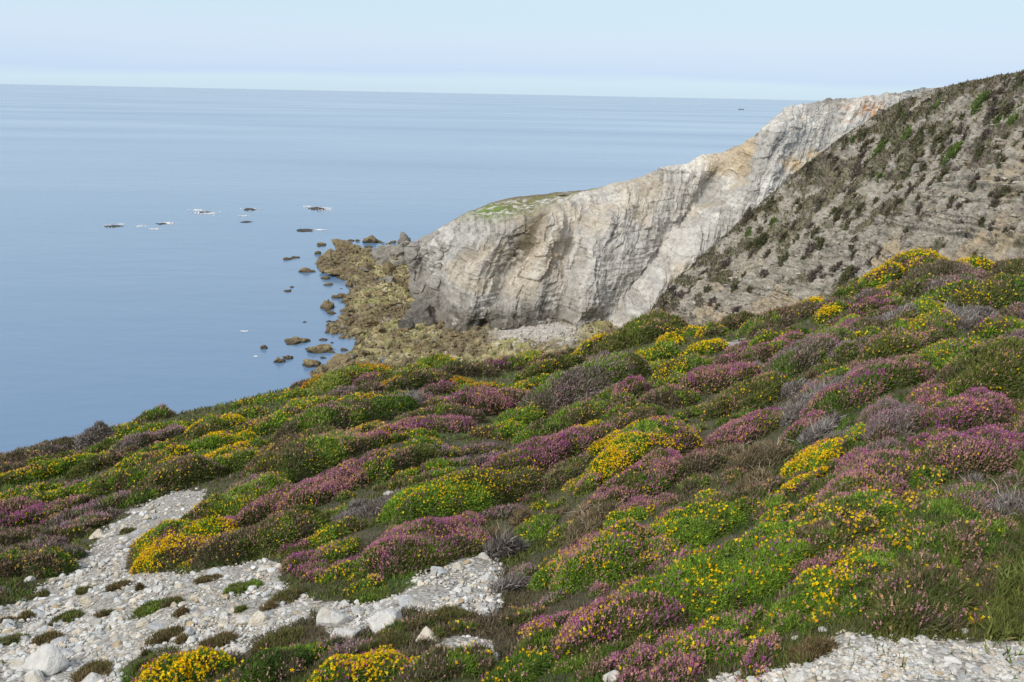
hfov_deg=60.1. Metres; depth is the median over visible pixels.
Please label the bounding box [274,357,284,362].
boulder
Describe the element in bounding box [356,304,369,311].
boulder
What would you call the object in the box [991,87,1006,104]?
hillside shrub
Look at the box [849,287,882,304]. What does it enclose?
heather bush
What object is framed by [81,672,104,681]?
stone
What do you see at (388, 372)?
gorse bush
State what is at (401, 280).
boulder
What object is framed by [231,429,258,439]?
gorse bush
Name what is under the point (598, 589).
heather bush
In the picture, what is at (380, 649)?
gorse bush
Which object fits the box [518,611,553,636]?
heather bush
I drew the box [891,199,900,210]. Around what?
hillside shrub
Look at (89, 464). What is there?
heather bush
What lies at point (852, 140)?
hillside shrub
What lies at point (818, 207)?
hillside shrub
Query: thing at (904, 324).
gorse bush
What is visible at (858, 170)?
hillside shrub
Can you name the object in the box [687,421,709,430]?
heather bush
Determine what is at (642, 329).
heather bush
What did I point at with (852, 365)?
heather bush
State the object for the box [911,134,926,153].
hillside shrub
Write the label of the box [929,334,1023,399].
bush
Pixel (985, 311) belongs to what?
dead bush
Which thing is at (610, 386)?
heather bush
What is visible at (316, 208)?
sea rock
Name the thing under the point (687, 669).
heather bush
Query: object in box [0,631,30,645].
grass tuft
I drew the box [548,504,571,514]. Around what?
dead bush
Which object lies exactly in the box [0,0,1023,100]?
sky
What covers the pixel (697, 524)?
gorse bush
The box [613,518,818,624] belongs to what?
gorse bush
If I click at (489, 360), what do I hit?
heather bush
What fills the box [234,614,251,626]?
stone
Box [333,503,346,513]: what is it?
gorse bush
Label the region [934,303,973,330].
dead bush
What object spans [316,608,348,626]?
stone
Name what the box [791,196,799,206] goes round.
hillside shrub
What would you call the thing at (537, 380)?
gorse bush
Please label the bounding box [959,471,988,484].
dead bush
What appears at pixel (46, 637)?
grass tuft
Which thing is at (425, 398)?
heather bush
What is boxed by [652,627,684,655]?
bush
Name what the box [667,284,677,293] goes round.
hillside shrub
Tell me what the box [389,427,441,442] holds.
gorse bush
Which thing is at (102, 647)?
stone
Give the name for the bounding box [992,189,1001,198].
hillside shrub
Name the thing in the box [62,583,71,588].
stone
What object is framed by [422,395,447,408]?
heather bush
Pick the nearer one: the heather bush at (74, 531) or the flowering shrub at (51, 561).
the flowering shrub at (51, 561)
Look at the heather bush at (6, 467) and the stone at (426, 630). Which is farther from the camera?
the heather bush at (6, 467)
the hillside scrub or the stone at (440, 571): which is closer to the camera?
the stone at (440, 571)
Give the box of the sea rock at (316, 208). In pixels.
[308,207,323,209]
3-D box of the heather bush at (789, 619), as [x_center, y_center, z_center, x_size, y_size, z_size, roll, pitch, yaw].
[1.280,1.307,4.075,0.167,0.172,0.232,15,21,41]
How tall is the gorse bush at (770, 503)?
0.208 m
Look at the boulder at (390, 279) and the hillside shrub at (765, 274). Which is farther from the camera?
the boulder at (390, 279)
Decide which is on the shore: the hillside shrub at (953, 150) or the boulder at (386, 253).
the boulder at (386, 253)
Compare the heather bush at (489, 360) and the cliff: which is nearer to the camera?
the heather bush at (489, 360)
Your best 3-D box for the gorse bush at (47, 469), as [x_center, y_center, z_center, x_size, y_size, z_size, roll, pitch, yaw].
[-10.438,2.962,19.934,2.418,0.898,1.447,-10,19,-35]
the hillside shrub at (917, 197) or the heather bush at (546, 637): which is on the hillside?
the hillside shrub at (917, 197)
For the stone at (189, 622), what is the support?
on the hill
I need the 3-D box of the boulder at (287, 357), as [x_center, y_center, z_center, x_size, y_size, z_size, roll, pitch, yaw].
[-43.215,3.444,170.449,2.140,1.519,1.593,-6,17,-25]
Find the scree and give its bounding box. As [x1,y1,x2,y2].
[654,74,1023,323]
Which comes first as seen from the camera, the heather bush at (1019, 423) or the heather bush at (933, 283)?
the heather bush at (1019, 423)
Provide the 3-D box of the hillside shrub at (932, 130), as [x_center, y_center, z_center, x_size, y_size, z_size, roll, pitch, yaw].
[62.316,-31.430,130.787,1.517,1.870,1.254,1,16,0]
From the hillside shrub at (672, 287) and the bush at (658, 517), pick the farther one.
the hillside shrub at (672, 287)
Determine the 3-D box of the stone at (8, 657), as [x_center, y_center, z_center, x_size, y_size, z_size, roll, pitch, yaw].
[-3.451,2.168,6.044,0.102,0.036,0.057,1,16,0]
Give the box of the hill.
[0,296,1023,681]
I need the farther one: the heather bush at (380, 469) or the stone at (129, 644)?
the heather bush at (380, 469)
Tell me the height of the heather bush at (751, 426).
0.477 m
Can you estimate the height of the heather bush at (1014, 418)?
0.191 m
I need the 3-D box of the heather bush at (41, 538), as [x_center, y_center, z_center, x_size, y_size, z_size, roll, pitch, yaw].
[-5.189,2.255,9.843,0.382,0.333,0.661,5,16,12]
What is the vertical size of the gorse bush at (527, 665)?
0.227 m
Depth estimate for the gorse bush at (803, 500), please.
5.86 m
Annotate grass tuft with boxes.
[0,615,17,623]
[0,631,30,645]
[16,609,36,620]
[25,629,63,646]
[26,588,50,599]
[47,608,84,626]
[69,658,113,681]
[75,585,92,595]
[91,608,114,617]
[99,579,131,592]
[117,527,135,535]
[132,597,165,618]
[134,581,145,590]
[139,647,154,656]
[140,623,185,646]
[160,595,184,607]
[170,604,191,617]
[173,631,188,644]
[192,573,222,584]
[198,629,239,648]
[222,578,263,596]
[234,603,249,613]
[245,624,308,655]
[256,599,279,611]
[269,584,307,603]
[347,586,391,603]
[370,628,411,649]
[420,604,472,623]
[783,633,843,666]
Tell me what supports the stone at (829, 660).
on the hill
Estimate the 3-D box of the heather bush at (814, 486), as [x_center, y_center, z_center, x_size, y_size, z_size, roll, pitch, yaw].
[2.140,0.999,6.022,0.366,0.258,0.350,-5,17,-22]
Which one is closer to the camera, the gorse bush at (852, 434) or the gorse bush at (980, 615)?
the gorse bush at (980, 615)
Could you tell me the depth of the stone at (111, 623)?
6.46 m
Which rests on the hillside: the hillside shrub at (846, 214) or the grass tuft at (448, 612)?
the hillside shrub at (846, 214)
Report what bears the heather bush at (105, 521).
on the hill
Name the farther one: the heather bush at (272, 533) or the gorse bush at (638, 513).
the heather bush at (272, 533)
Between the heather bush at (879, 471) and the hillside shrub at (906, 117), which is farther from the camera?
the hillside shrub at (906, 117)
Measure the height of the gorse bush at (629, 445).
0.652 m
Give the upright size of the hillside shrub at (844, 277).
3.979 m
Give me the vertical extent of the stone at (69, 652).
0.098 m
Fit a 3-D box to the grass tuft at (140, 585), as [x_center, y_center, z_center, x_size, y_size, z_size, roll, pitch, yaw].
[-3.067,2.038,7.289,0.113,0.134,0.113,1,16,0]
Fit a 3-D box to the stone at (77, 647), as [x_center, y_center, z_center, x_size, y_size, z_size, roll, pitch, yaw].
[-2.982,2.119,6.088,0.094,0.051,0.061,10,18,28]
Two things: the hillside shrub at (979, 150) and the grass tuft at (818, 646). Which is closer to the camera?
the grass tuft at (818, 646)
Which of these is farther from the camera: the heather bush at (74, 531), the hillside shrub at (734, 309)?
the hillside shrub at (734, 309)
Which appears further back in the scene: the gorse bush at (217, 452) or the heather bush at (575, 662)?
the gorse bush at (217, 452)
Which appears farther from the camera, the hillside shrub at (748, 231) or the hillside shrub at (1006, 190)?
the hillside shrub at (748, 231)
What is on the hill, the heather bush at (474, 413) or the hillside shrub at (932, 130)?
the heather bush at (474, 413)
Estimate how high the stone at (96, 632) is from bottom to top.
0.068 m
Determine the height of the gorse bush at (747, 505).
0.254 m
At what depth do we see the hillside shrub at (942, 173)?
117.90 m
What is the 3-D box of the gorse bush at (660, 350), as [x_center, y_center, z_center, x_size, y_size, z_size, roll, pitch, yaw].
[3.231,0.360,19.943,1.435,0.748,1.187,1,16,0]
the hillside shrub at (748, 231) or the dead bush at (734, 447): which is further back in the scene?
the hillside shrub at (748, 231)
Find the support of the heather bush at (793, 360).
on the hill
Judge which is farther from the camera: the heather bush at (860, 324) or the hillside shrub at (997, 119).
the hillside shrub at (997, 119)
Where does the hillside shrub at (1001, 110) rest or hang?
on the hillside
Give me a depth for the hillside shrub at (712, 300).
147.46 m
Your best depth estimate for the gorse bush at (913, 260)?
22.43 m
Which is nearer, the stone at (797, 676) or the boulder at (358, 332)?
the stone at (797, 676)
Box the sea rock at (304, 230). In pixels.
[297,229,312,231]
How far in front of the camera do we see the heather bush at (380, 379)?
23.91 m
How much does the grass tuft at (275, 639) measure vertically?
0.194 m
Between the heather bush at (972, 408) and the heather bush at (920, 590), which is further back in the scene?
the heather bush at (972, 408)
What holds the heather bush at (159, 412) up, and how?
on the hill
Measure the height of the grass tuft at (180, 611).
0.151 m
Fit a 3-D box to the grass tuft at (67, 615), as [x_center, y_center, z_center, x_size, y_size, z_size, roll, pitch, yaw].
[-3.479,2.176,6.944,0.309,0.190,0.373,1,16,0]
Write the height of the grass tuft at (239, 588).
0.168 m
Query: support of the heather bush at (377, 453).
on the hill
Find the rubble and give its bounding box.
[0,501,501,681]
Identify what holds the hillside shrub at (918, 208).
on the hillside
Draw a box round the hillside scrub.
[647,69,1023,319]
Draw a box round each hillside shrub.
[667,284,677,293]
[670,290,677,300]
[675,289,685,298]
[699,268,709,275]
[703,284,711,293]
[707,296,717,305]
[720,256,731,269]
[729,279,739,293]
[731,305,741,314]
[740,204,752,226]
[742,227,751,236]
[744,241,753,250]
[751,231,769,250]
[752,226,763,234]
[761,269,769,278]
[762,248,770,257]
[763,195,775,211]
[767,216,777,225]
[775,231,787,243]
[776,251,789,266]
[788,220,797,229]
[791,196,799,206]
[791,233,799,243]
[794,200,804,213]
[803,161,813,175]
[803,240,812,254]
[806,221,813,228]
[807,241,815,257]
[807,262,822,281]
[810,225,819,238]
[812,236,825,250]
[813,197,825,211]
[825,260,843,277]
[826,206,837,216]
[829,155,840,168]
[832,212,841,224]
[833,208,841,216]
[836,264,855,287]
[840,136,849,149]
[841,210,848,220]
[842,214,855,230]
[847,186,855,194]
[847,234,858,249]
[848,249,857,259]
[849,134,856,143]
[850,164,860,181]
[850,265,859,278]
[852,158,861,169]
[852,167,860,176]
[854,200,865,215]
[856,127,869,143]
[857,147,865,159]
[860,137,868,151]
[861,157,869,170]
[864,255,874,266]
[869,134,888,158]
[869,167,877,180]
[870,196,879,205]
[874,247,882,256]
[875,171,883,182]
[883,201,894,216]
[890,111,899,127]
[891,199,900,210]
[893,152,903,164]
[894,183,904,190]
[897,125,912,149]
[898,103,904,113]
[898,109,910,126]
[900,166,908,177]
[902,183,915,197]
[902,225,908,233]
[906,159,916,174]
[910,125,925,149]
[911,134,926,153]
[911,149,925,162]
[911,172,925,192]
[913,193,920,205]
[915,161,928,177]
[915,201,922,214]
[922,101,934,118]
[927,176,937,189]
[928,98,940,111]
[928,133,944,151]
[928,146,936,158]
[930,123,936,134]
[934,142,946,157]
[936,165,951,182]
[938,150,947,163]
[940,140,963,166]
[944,123,955,140]
[947,194,954,208]
[954,122,964,136]
[954,201,962,209]
[957,112,964,120]
[959,132,967,140]
[967,170,981,191]
[970,89,989,114]
[971,142,985,160]
[977,215,986,227]
[978,126,991,140]
[982,103,997,124]
[986,220,994,230]
[987,197,1000,207]
[989,86,1004,101]
[989,114,1001,124]
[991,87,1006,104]
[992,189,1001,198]
[993,149,1003,161]
[994,184,1011,199]
[996,154,1008,168]
[999,101,1010,115]
[999,227,1008,233]
[1000,130,1009,139]
[1002,101,1015,118]
[1003,109,1022,126]
[1004,99,1017,113]
[1007,224,1016,231]
[1010,139,1020,146]
[1011,69,1023,90]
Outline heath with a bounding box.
[0,271,1023,681]
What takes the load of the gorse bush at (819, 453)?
on the hill
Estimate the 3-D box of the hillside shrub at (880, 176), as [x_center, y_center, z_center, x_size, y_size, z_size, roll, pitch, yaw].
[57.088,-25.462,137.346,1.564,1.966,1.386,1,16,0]
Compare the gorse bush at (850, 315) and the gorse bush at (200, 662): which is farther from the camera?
the gorse bush at (850, 315)
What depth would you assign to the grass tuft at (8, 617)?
6.96 m
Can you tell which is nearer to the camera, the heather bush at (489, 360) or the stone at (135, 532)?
the stone at (135, 532)
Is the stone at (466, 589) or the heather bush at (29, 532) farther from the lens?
the heather bush at (29, 532)
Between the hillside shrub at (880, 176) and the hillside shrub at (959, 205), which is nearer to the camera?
the hillside shrub at (959, 205)
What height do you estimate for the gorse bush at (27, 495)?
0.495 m
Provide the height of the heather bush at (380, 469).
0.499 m
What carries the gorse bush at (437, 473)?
on the hill
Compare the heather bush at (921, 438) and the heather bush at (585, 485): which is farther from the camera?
the heather bush at (585, 485)
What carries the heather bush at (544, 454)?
on the hill
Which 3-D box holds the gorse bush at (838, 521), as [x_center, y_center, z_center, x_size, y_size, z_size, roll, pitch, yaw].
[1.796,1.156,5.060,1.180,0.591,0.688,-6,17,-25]
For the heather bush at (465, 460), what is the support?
on the hill
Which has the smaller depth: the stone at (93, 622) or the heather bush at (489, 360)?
the stone at (93, 622)
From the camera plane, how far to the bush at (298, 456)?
11.64 m
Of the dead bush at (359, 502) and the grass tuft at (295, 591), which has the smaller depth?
the grass tuft at (295, 591)
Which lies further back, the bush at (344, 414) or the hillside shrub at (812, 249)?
the hillside shrub at (812, 249)
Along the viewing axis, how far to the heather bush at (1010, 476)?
5.41 m
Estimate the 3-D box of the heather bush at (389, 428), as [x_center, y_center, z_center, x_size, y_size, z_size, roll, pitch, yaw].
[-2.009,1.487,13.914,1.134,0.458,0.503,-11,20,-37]
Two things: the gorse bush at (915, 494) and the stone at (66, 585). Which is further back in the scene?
the stone at (66, 585)
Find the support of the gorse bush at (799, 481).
on the hill
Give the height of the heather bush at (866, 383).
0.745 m
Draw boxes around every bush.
[0,448,55,464]
[0,452,99,485]
[0,461,24,473]
[0,481,66,500]
[0,493,93,527]
[0,496,46,514]
[0,525,50,546]
[0,539,58,553]
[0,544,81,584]
[0,545,12,552]
[0,586,16,594]
[3,489,51,501]
[5,442,71,454]
[15,539,89,559]
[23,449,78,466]
[23,533,68,549]
[28,468,125,503]
[29,433,78,449]
[32,522,91,539]
[38,505,84,526]
[43,489,129,529]
[48,507,120,529]
[54,479,85,491]
[65,444,139,480]
[71,420,117,450]
[71,514,112,530]
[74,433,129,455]
[87,462,162,500]
[103,449,171,473]
[106,429,136,448]
[108,419,138,430]
[109,421,149,436]
[109,423,186,452]
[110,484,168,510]
[120,439,177,461]
[121,419,192,439]
[125,515,239,574]
[129,453,233,492]
[130,645,239,681]
[130,652,160,673]
[132,402,176,423]
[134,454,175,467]
[152,455,178,462]
[163,430,247,456]
[165,423,231,445]
[177,558,193,568]
[178,471,294,521]
[183,412,246,433]
[188,501,332,573]
[191,448,211,455]
[202,442,248,458]
[212,446,260,472]
[215,639,331,681]
[223,405,266,419]
[223,511,251,528]
[227,472,265,491]
[229,404,305,436]
[231,393,264,409]
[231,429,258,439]
[234,436,268,448]
[237,456,375,527]
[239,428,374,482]
[251,391,280,404]
[269,394,421,442]
[274,385,320,401]
[276,545,348,575]
[277,537,308,555]
[280,395,341,410]
[289,376,312,390]
[291,559,330,577]
[298,467,337,484]
[300,567,326,581]
[301,373,325,389]
[304,424,343,435]
[305,516,364,548]
[307,648,414,681]
[309,362,393,391]
[312,631,348,650]
[312,637,374,667]
[313,535,362,563]
[315,558,358,583]
[319,392,339,397]
[322,508,335,517]
[322,539,337,545]
[328,385,356,396]
[329,390,386,402]
[330,489,357,502]
[330,554,360,567]
[331,503,359,522]
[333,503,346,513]
[337,391,378,401]
[339,573,386,596]
[346,497,369,509]
[347,567,370,581]
[349,381,385,394]
[350,371,387,386]
[350,636,377,654]
[351,420,383,429]
[351,482,417,518]
[352,516,491,577]
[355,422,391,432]
[356,429,394,447]
[357,442,444,485]
[361,447,402,458]
[362,377,391,383]
[364,423,412,434]
[365,642,392,660]
[369,609,437,639]
[373,481,389,491]
[376,466,545,527]
[377,367,398,375]
[380,375,401,386]
[382,368,453,393]
[385,389,409,394]
[386,388,428,406]
[386,474,426,490]
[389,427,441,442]
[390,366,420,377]
[390,466,421,481]
[390,637,499,681]
[391,413,477,433]
[391,647,412,657]
[392,402,454,422]
[395,361,432,370]
[398,477,414,487]
[400,432,444,449]
[414,352,457,368]
[415,623,448,645]
[418,456,454,471]
[419,380,459,394]
[422,392,435,400]
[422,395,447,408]
[422,466,458,481]
[425,442,455,458]
[435,403,488,422]
[439,359,503,377]
[439,384,529,415]
[446,455,473,466]
[447,511,487,528]
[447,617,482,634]
[448,446,472,459]
[449,375,476,384]
[455,381,498,392]
[465,417,529,440]
[465,442,497,453]
[468,449,504,467]
[468,514,509,539]
[477,444,510,453]
[478,524,534,561]
[480,423,618,473]
[480,501,524,519]
[481,644,559,681]
[484,358,498,363]
[486,565,531,595]
[489,354,524,371]
[490,401,546,425]
[494,601,548,627]
[496,380,534,391]
[498,349,543,363]
[503,622,569,658]
[507,560,536,579]
[508,506,533,525]
[510,385,637,444]
[510,512,561,543]
[513,353,588,382]
[514,510,550,528]
[514,631,532,652]
[515,349,652,417]
[515,488,549,504]
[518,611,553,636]
[521,369,562,386]
[523,346,576,368]
[525,517,655,596]
[529,498,548,510]
[534,587,569,606]
[537,555,550,569]
[538,461,585,490]
[538,544,571,567]
[542,609,572,627]
[544,519,578,550]
[546,497,566,509]
[547,453,591,472]
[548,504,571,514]
[548,650,578,675]
[549,589,690,661]
[557,472,585,493]
[560,495,625,548]
[561,640,601,673]
[567,491,611,518]
[571,332,610,357]
[571,419,603,428]
[572,471,606,496]
[572,657,607,681]
[573,527,601,544]
[581,350,610,364]
[582,447,682,514]
[584,415,703,483]
[586,429,620,455]
[587,635,633,664]
[589,581,608,596]
[591,308,688,355]
[595,382,620,396]
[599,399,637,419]
[600,650,629,675]
[601,505,650,530]
[602,402,667,431]
[609,374,647,399]
[611,662,643,681]
[612,638,658,674]
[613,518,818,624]
[617,493,651,511]
[617,531,682,581]
[618,574,646,591]
[629,646,654,668]
[633,339,682,362]
[634,382,703,410]
[634,627,658,645]
[635,652,706,681]
[641,501,656,514]
[644,499,747,549]
[645,382,652,390]
[647,357,665,370]
[648,353,715,383]
[648,492,680,506]
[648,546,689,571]
[651,371,686,387]
[652,603,764,671]
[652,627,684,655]
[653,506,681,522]
[654,328,688,344]
[665,411,687,422]
[668,448,731,483]
[674,501,688,507]
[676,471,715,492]
[676,543,693,553]
[677,360,760,394]
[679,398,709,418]
[680,338,728,356]
[682,324,700,336]
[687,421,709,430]
[691,488,717,502]
[692,426,700,434]
[694,320,728,339]
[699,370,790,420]
[700,406,789,450]
[701,490,741,502]
[705,441,751,457]
[709,330,809,367]
[712,465,749,486]
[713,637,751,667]
[715,407,759,426]
[717,309,758,330]
[719,339,751,355]
[722,455,737,471]
[725,430,795,471]
[731,459,773,492]
[733,495,766,515]
[733,629,781,681]
[734,304,808,338]
[737,475,784,499]
[744,626,773,646]
[747,324,810,347]
[750,491,786,520]
[753,323,786,337]
[753,359,763,368]
[756,501,793,522]
[757,564,862,629]
[759,504,799,524]
[761,324,854,379]
[767,391,816,427]
[770,299,815,320]
[770,623,788,635]
[773,609,803,634]
[777,465,828,497]
[778,375,811,399]
[778,408,830,444]
[779,437,846,478]
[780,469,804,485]
[781,374,836,407]
[782,406,844,445]
[785,556,824,587]
[787,488,907,560]
[792,360,837,381]
[793,492,817,513]
[793,600,843,633]
[796,295,824,303]
[798,353,935,421]
[800,368,848,397]
[800,370,828,391]
[800,472,838,496]
[804,324,832,335]
[805,298,834,318]
[806,448,917,510]
[810,299,850,324]
[810,364,852,391]
[818,457,838,477]
[818,544,851,568]
[821,429,839,439]
[823,317,840,325]
[826,334,872,365]
[830,277,862,298]
[830,531,897,567]
[831,313,860,328]
[832,446,879,476]
[833,583,872,620]
[834,464,857,479]
[835,543,900,588]
[837,425,853,437]
[838,290,904,318]
[839,316,868,326]
[842,422,866,446]
[843,325,883,342]
[844,357,883,377]
[844,360,858,368]
[845,316,884,336]
[847,261,905,298]
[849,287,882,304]
[852,499,907,542]
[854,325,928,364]
[854,395,925,443]
[863,548,981,640]
[864,435,902,453]
[866,309,879,317]
[872,305,896,318]
[875,303,919,321]
[875,393,893,402]
[880,308,917,330]
[882,278,909,291]
[884,529,908,550]
[887,317,912,330]
[888,247,949,276]
[889,290,902,296]
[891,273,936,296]
[892,494,988,569]
[901,481,947,504]
[902,257,994,280]
[903,378,953,410]
[903,424,1023,480]
[904,431,932,447]
[907,296,948,314]
[907,464,952,490]
[909,308,961,337]
[913,328,946,345]
[914,336,983,374]
[917,271,979,295]
[920,280,957,302]
[922,387,1016,432]
[922,429,963,446]
[928,424,955,438]
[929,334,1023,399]
[932,272,1023,310]
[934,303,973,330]
[938,489,973,500]
[940,477,996,511]
[942,605,975,634]
[945,300,959,310]
[946,301,1000,319]
[952,254,994,271]
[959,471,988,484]
[961,335,983,342]
[961,594,979,610]
[962,312,983,328]
[962,559,988,577]
[965,606,989,629]
[967,502,985,513]
[968,315,1023,338]
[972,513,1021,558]
[973,559,1023,598]
[979,506,997,520]
[980,421,1013,431]
[985,541,1012,568]
[987,477,1023,515]
[991,256,1023,276]
[991,609,1023,630]
[993,469,1023,494]
[997,301,1023,319]
[1002,328,1023,337]
[1008,411,1022,428]
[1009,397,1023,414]
[1010,411,1023,434]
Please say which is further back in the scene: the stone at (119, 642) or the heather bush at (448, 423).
the heather bush at (448, 423)
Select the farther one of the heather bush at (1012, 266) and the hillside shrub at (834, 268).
the hillside shrub at (834, 268)
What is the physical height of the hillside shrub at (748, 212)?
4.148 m
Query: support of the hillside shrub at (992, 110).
on the hillside
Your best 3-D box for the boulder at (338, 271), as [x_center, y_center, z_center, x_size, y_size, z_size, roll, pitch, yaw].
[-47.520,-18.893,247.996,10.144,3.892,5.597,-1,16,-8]
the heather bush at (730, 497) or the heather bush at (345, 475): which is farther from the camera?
the heather bush at (345, 475)
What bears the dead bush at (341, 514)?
on the hill
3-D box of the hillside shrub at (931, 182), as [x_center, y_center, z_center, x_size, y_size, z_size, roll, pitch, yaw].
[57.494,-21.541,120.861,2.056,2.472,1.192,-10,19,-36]
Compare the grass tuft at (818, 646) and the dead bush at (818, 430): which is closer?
the grass tuft at (818, 646)
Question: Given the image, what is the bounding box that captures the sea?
[0,84,816,453]
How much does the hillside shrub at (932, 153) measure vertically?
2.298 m
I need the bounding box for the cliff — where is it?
[404,87,933,331]
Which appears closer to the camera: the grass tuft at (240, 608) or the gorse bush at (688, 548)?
the gorse bush at (688, 548)
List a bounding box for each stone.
[0,619,17,628]
[0,655,12,659]
[8,657,25,670]
[20,635,28,640]
[22,644,69,676]
[23,576,35,581]
[24,669,44,681]
[27,623,44,630]
[32,609,47,617]
[50,637,68,644]
[59,647,75,658]
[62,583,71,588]
[72,644,84,650]
[80,596,95,606]
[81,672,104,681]
[87,635,98,644]
[89,529,104,538]
[89,618,102,625]
[89,630,104,636]
[100,643,109,649]
[101,655,109,659]
[103,592,117,600]
[107,620,118,627]
[108,616,118,622]
[110,670,119,676]
[112,639,122,646]
[122,536,128,542]
[125,642,132,647]
[130,530,141,534]
[136,619,148,627]
[146,620,170,631]
[153,585,164,592]
[174,583,183,588]
[181,627,193,635]
[186,620,193,626]
[186,636,195,643]
[198,619,209,626]
[204,628,211,635]
[208,567,222,574]
[218,621,227,627]
[220,612,227,619]
[225,626,234,631]
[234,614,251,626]
[240,648,248,653]
[248,610,268,625]
[257,566,266,571]
[262,626,271,634]
[290,615,299,621]
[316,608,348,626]
[330,628,358,639]
[338,600,349,607]
[352,605,364,615]
[365,608,371,614]
[368,608,401,633]
[397,594,424,609]
[415,626,438,643]
[431,566,447,575]
[451,562,462,570]
[462,586,471,592]
[476,603,488,611]
[478,552,489,559]
[480,573,493,582]
[603,670,619,681]
[746,676,760,681]
[787,671,808,681]
[824,658,832,662]
[845,632,855,636]
[865,646,874,652]
[867,656,876,663]
[881,673,890,676]
[915,635,926,641]
[916,667,926,672]
[967,648,979,652]
[989,670,998,674]
[996,650,1011,657]
[1011,660,1023,668]
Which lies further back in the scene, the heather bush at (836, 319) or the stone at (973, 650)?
the heather bush at (836, 319)
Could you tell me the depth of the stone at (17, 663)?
5.80 m
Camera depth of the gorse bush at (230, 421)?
20.28 m
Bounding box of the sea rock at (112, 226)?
[104,225,119,227]
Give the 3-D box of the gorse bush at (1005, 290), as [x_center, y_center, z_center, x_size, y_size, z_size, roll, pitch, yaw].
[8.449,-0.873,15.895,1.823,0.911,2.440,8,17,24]
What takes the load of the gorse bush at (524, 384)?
on the hill
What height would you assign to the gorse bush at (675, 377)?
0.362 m
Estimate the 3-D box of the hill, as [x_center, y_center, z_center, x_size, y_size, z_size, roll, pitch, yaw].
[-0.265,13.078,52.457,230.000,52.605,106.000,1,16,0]
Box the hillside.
[647,71,1023,325]
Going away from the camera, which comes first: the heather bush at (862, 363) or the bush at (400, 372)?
the heather bush at (862, 363)
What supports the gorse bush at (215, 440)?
on the hill
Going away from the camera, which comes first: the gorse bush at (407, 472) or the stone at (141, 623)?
the stone at (141, 623)
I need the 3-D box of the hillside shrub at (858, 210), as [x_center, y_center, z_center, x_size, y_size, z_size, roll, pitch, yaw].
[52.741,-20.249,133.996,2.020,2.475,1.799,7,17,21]
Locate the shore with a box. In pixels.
[309,247,617,376]
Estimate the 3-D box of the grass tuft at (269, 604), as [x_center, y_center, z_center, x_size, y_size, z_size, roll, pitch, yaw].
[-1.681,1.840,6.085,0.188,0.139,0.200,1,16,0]
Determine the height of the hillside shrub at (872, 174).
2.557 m
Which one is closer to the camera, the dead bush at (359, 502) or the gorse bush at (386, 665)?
the gorse bush at (386, 665)
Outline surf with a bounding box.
[103,205,333,356]
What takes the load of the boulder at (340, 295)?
on the shore
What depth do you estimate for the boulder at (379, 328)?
187.41 m
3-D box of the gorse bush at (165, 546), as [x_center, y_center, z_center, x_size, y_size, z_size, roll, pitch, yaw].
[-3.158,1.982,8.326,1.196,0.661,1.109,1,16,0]
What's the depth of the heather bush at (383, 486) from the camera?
9.51 m
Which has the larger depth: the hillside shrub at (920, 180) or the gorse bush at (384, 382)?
the hillside shrub at (920, 180)
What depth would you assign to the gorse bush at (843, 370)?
9.96 m
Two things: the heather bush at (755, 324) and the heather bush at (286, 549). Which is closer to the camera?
the heather bush at (286, 549)
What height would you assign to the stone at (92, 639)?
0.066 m
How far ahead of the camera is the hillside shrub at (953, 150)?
122.24 m
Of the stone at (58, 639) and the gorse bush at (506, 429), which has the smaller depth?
the stone at (58, 639)
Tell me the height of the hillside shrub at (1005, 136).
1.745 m
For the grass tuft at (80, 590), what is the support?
on the hill
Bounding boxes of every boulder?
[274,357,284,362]
[282,355,292,359]
[284,336,310,344]
[298,267,315,272]
[302,359,320,367]
[305,344,334,353]
[319,266,328,272]
[320,299,334,309]
[323,248,338,257]
[324,266,357,275]
[327,353,359,367]
[331,239,367,250]
[331,293,346,298]
[351,330,365,335]
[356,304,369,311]
[359,317,378,327]
[362,235,381,242]
[369,243,407,267]
[370,290,386,295]
[376,326,383,331]
[376,332,401,339]
[382,276,396,282]
[395,232,411,246]
[398,277,404,282]
[398,319,414,329]
[404,299,437,325]
[404,343,420,351]
[450,331,459,336]
[558,191,571,195]
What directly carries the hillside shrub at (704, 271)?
on the hillside
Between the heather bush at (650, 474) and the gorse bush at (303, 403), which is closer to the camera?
the heather bush at (650, 474)
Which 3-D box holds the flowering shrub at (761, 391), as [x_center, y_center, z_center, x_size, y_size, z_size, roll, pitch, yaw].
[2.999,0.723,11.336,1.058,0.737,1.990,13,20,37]
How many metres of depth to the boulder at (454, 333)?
182.81 m
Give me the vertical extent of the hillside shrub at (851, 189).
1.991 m
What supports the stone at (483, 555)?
on the hill
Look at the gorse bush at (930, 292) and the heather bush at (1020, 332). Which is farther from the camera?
the gorse bush at (930, 292)
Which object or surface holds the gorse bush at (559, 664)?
on the hill
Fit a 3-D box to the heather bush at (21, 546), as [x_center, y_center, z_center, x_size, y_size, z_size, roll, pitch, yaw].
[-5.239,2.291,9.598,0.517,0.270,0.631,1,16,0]
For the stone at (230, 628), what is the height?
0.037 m

